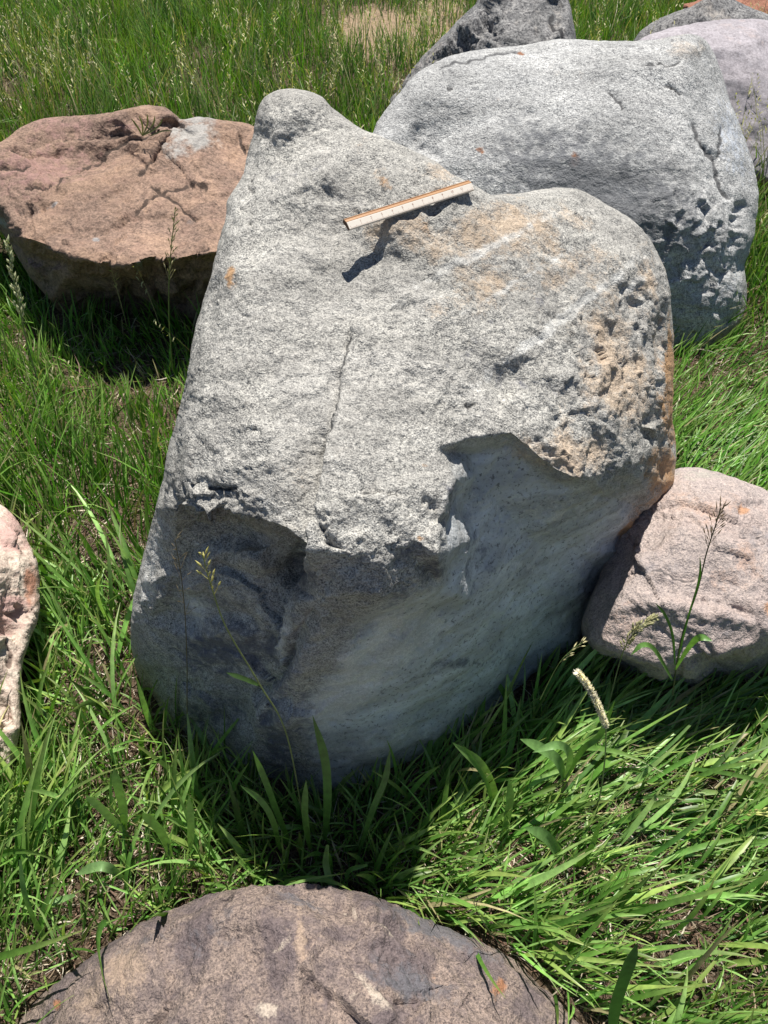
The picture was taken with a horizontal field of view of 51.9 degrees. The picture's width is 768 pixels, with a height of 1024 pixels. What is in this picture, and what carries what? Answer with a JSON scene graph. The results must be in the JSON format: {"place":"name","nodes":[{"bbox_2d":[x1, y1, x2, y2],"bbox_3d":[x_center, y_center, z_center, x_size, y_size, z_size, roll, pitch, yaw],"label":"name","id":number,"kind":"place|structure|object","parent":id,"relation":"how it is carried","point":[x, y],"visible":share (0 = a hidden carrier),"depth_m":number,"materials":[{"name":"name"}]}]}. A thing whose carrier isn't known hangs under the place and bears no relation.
{"place":"outdoors","nodes":[
{"label":"outdoors","id":0,"kind":"place"},
{"bbox_2d":[0,0,767,1023],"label":"ground","id":1,"kind":"structure","parent":0,"point":[486,938],"depth_m":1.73,"materials":[{"name":"green plant"}]},
{"bbox_2d":[0,505,39,785],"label":"cream boulder","id":2,"kind":"object","parent":1,"relation":"on","point":[19,593],"visible":0.94,"depth_m":1.71,"materials":[{"name":"beige stone"}]},
{"bbox_2d":[19,860,74,940],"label":"broad grass tuft","id":3,"kind":"object","parent":1,"relation":"on","point":[58,900],"visible":0.58,"depth_m":1.40,"materials":[{"name":"green plant"}]},
{"bbox_2d":[0,105,253,321],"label":"brown slab","id":4,"kind":"structure","parent":1,"relation":"on","point":[88,203],"depth_m":2.72,"materials":[{"name":"stone"}]},
{"bbox_2d":[131,115,169,135],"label":"broad grass tuft","id":5,"kind":"object","parent":4,"relation":"on","point":[146,132],"visible":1,"depth_m":2.72,"materials":[{"name":"green plant"}]},
{"bbox_2d":[75,768,194,880],"bbox_3d":[-0.466,0.575,1.452,0.253,0.268,0.095,-11,47,-10],"label":"broad grass tuft","id":6,"kind":"object","parent":1,"relation":"on","point":[152,822],"visible":0.97,"depth_m":1.46,"materials":[{"name":"green plant"}]},
{"bbox_2d":[163,206,178,369],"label":"seeding grass stem","id":7,"kind":"object","parent":1,"relation":"on","point":[173,238],"visible":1,"depth_m":2.22,"materials":[{"name":"green plant"}]},
{"bbox_2d":[171,531,197,713],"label":"dry grass stem","id":8,"kind":"object","parent":1,"relation":"on","point":[184,614],"visible":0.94,"depth_m":1.31,"materials":[{"name":"plant"}]},
{"bbox_2d":[195,546,301,813],"bbox_3d":[-0.203,0.352,1.313,0.083,0.883,0.021,0,46,0],"label":"seeding grass stem","id":9,"kind":"object","parent":1,"relation":"on","point":[245,679],"visible":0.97,"depth_m":1.20,"materials":[{"name":"green plant"}]},
{"bbox_2d":[16,883,579,1023],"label":"brown grey boulder","id":10,"kind":"object","parent":1,"relation":"on","point":[304,953],"visible":0.99,"depth_m":1.28,"materials":[{"name":"stone"}]},
{"bbox_2d":[240,715,389,849],"bbox_3d":[-0.122,0.513,1.423,0.265,0.504,0.041,0,46,0],"label":"broad grass tuft","id":11,"kind":"object","parent":1,"relation":"on","point":[326,774],"visible":0.98,"depth_m":1.42,"materials":[{"name":"green plant"}]},
{"bbox_2d":[323,845,367,886],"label":"broad grass tuft","id":12,"kind":"object","parent":1,"relation":"on","point":[326,868],"visible":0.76,"depth_m":1.45,"materials":[{"name":"green plant"}]},
{"bbox_2d":[0,185,767,560],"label":"grass","id":13,"kind":"structure","parent":1,"relation":"on","point":[698,437],"depth_m":2.42,"materials":[{"name":"green plant"}]},
{"bbox_2d":[4,234,37,379],"bbox_3d":[-0.925,-0.514,2.023,0.062,0.393,0.030,-23,50,-20],"label":"seeding grass stem","id":14,"kind":"object","parent":13,"relation":"on","point":[19,309],"visible":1,"depth_m":1.98,"materials":[{"name":"green plant"}]},
{"bbox_2d":[0,0,767,481],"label":"seeding grass","id":15,"kind":"structure","parent":1,"relation":"on","point":[332,38],"depth_m":4.10,"materials":[{"name":"green plant"}]},
{"bbox_2d":[130,89,675,796],"bbox_3d":[0.063,0.044,1.780,0.958,1.622,1.131,22,50,20],"label":"grey boulder","id":16,"kind":"object","parent":1,"relation":"on","point":[418,471],"visible":0.93,"depth_m":1.33,"materials":[{"name":"grey stone"}]},
{"bbox_2d":[343,180,473,230],"bbox_3d":[0.045,-0.509,1.303,0.257,0.008,0.020,-27,74,-24],"label":"ruler","id":17,"kind":"object","parent":16,"relation":"on","point":[398,208],"visible":1,"depth_m":1.30,"materials":[{"name":"brown wood"}]},
{"bbox_2d":[389,0,575,104],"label":"dark boulder","id":18,"kind":"object","parent":1,"relation":"on","point":[483,24],"visible":0.38,"depth_m":3.66,"materials":[{"name":"grey stone"}]},
{"bbox_2d":[452,742,513,835],"bbox_3d":[0.187,0.572,1.558,0.131,0.446,0.066,0,46,0],"label":"broad grass tuft","id":19,"kind":"object","parent":1,"relation":"on","point":[476,761],"visible":0.78,"depth_m":1.51,"materials":[{"name":"green plant"}]},
{"bbox_2d":[466,898,504,949],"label":"seeding grass stem","id":20,"kind":"object","parent":1,"relation":"on","point":[483,921],"visible":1,"depth_m":1.34,"materials":[{"name":"green plant"}]},
{"bbox_2d":[524,821,599,868],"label":"broad grass tuft","id":21,"kind":"object","parent":1,"relation":"on","point":[547,838],"visible":0.76,"depth_m":1.45,"materials":[{"name":"green plant"}]},
{"bbox_2d":[540,636,586,699],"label":"seeding grass stem","id":22,"kind":"object","parent":1,"relation":"on","point":[582,640],"visible":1,"depth_m":1.47,"materials":[{"name":"plant"}]},
{"bbox_2d":[373,34,758,348],"bbox_3d":[0.662,-1.069,2.914,1.425,1.091,0.976,0,46,0],"label":"grey boulder","id":23,"kind":"object","parent":1,"relation":"on","point":[647,137],"visible":0.61,"depth_m":2.60,"materials":[{"name":"grey stone"}]},
{"bbox_2d":[520,701,614,780],"bbox_3d":[0.333,0.449,1.487,0.156,0.294,0.040,0,46,0],"label":"broad grass tuft","id":24,"kind":"object","parent":1,"relation":"on","point":[547,750],"visible":0.99,"depth_m":1.50,"materials":[{"name":"green plant"}]},
{"bbox_2d":[573,668,608,819],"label":"foxtail grass","id":25,"kind":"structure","parent":1,"relation":"on","point":[585,681],"depth_m":1.37,"materials":[{"name":"plant"}]},
{"bbox_2d":[608,942,637,1023],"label":"broad grass tuft","id":26,"kind":"object","parent":1,"relation":"on","point":[623,980],"visible":1,"depth_m":1.15,"materials":[{"name":"green plant"}]},
{"bbox_2d":[607,613,659,709],"bbox_3d":[0.450,0.272,1.464,0.086,0.232,0.036,-34,55,-28],"label":"seeding grass stem","id":27,"kind":"object","parent":1,"relation":"on","point":[648,622],"visible":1,"depth_m":1.41,"materials":[{"name":"green plant"}]},
{"bbox_2d":[581,467,767,686],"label":"pinkish boulder","id":28,"kind":"object","parent":1,"relation":"on","point":[657,557],"visible":0.83,"depth_m":1.63,"materials":[{"name":"pink stone"}]},
{"bbox_2d":[631,495,730,695],"bbox_3d":[0.502,0.178,1.388,0.134,0.490,0.106,0,46,0],"label":"seeding grass stem","id":29,"kind":"object","parent":1,"relation":"on","point":[693,641],"visible":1,"depth_m":1.38,"materials":[{"name":"green plant"}]},
{"bbox_2d":[634,0,767,40],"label":"dark boulder","id":30,"kind":"object","parent":1,"relation":"on","point":[705,10],"visible":0.12,"depth_m":4.03,"materials":[{"name":"grey stone"}]},
{"bbox_2d":[640,19,767,185],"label":"mauve boulder","id":31,"kind":"object","parent":1,"relation":"on","point":[739,47],"visible":0.3,"depth_m":3.58,"materials":[{"name":"stone"}]},
{"bbox_2d":[683,0,767,13],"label":"red boulder","id":32,"kind":"object","parent":1,"relation":"on","point":[744,2],"visible":0.11,"depth_m":4.81,"materials":[{"name":"stone"}]},
{"bbox_2d":[699,804,767,859],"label":"seeding grass stem","id":33,"kind":"object","parent":1,"relation":"on","point":[747,814],"visible":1,"depth_m":1.35,"materials":[{"name":"green plant"}]},
{"bbox_2d":[0,0,767,241],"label":"meadow grass","id":34,"kind":"structure","parent":0,"point":[147,32],"depth_m":4.76,"materials":[{"name":"green plant"}]}
]}

